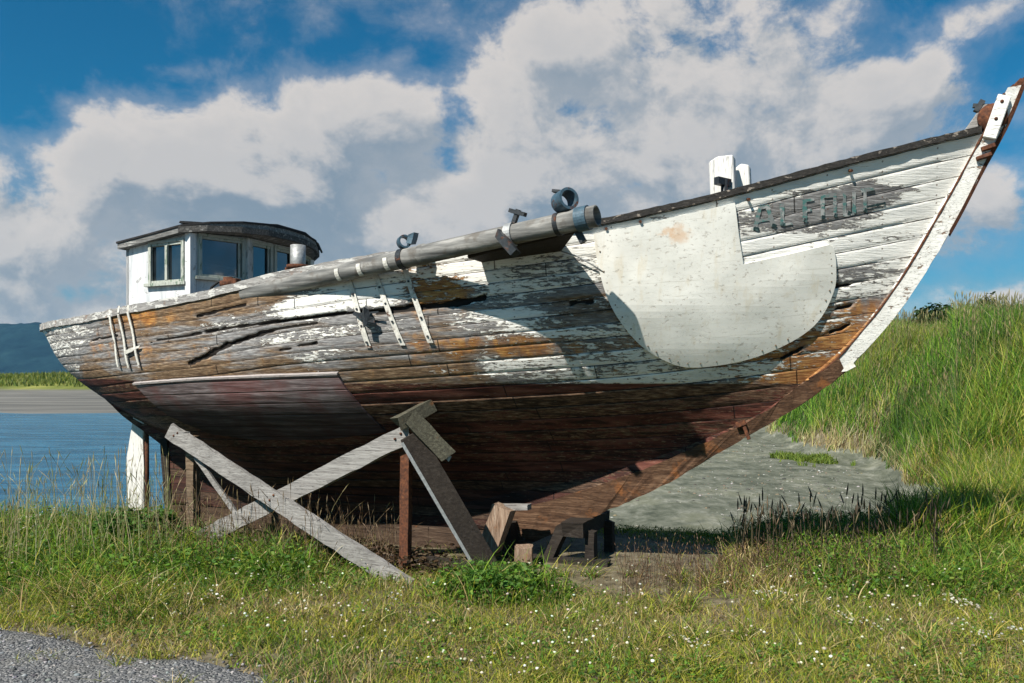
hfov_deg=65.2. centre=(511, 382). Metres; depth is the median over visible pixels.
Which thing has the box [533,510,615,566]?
keel trestle
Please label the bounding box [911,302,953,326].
shrub
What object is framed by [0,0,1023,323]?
sky
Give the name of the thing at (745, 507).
dark seed stalks
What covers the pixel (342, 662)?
meadow grass
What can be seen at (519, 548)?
timber block
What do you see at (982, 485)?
marsh grass
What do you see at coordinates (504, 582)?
leafy weed
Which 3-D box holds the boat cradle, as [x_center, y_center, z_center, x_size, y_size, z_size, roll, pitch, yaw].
[-1.880,0.980,7.568,4.257,1.683,0.775,0,0,24]
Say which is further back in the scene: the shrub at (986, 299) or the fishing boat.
the shrub at (986, 299)
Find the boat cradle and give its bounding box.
[165,400,516,583]
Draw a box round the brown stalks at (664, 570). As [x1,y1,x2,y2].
[614,531,909,597]
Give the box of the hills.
[0,322,69,373]
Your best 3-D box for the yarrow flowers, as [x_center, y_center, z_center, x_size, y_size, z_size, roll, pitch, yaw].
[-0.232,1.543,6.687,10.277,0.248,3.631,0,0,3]
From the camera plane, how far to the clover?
6.40 m
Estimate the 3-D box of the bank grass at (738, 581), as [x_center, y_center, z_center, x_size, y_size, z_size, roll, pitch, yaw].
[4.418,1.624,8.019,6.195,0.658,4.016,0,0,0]
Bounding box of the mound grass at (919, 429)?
[765,298,1023,486]
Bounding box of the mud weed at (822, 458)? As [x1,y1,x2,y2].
[768,450,855,466]
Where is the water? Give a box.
[0,413,163,517]
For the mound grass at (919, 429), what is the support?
on the ground at (668, 505)
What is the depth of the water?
28.64 m
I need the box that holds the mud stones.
[610,436,863,526]
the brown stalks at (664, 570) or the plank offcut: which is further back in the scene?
the plank offcut
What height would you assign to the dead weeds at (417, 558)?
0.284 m
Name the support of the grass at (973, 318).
on the ground at (668, 505)
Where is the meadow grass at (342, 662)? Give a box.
[0,511,1023,682]
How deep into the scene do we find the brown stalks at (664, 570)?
6.80 m
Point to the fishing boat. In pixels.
(564, 361)
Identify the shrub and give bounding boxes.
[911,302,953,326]
[976,291,995,308]
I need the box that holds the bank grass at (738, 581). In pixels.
[683,504,1023,596]
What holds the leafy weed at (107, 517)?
on the ground at (668, 505)
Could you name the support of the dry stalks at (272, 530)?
on the ground at (668, 505)
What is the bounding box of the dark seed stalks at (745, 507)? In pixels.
[730,485,963,567]
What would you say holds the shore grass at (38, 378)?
on the ground at (668, 505)
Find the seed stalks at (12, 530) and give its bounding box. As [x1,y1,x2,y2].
[0,446,193,571]
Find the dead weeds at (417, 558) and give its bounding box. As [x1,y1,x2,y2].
[165,517,528,581]
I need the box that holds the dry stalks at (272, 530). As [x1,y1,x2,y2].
[118,474,414,567]
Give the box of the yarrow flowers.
[14,514,1022,656]
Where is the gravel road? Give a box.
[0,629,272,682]
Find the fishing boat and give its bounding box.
[40,77,1023,549]
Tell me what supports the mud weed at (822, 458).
on the ground at (668, 505)
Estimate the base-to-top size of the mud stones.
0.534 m
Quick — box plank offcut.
[503,503,531,509]
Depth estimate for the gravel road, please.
4.70 m
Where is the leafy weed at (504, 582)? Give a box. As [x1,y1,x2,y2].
[449,560,540,602]
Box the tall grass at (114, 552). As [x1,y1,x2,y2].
[0,492,1023,609]
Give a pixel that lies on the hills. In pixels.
(25, 347)
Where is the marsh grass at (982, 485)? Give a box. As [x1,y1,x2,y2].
[860,338,1023,546]
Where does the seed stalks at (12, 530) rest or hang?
on the ground at (668, 505)
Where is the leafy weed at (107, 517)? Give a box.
[85,506,178,549]
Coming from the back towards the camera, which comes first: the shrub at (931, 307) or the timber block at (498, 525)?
the shrub at (931, 307)
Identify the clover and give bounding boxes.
[0,504,1023,682]
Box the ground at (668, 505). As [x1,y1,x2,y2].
[0,343,1023,682]
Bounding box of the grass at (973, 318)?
[801,289,1023,429]
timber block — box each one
[482,502,515,553]
[496,520,517,557]
[514,544,532,565]
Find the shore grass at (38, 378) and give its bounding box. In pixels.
[0,370,85,386]
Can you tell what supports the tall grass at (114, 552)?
on the ground at (668, 505)

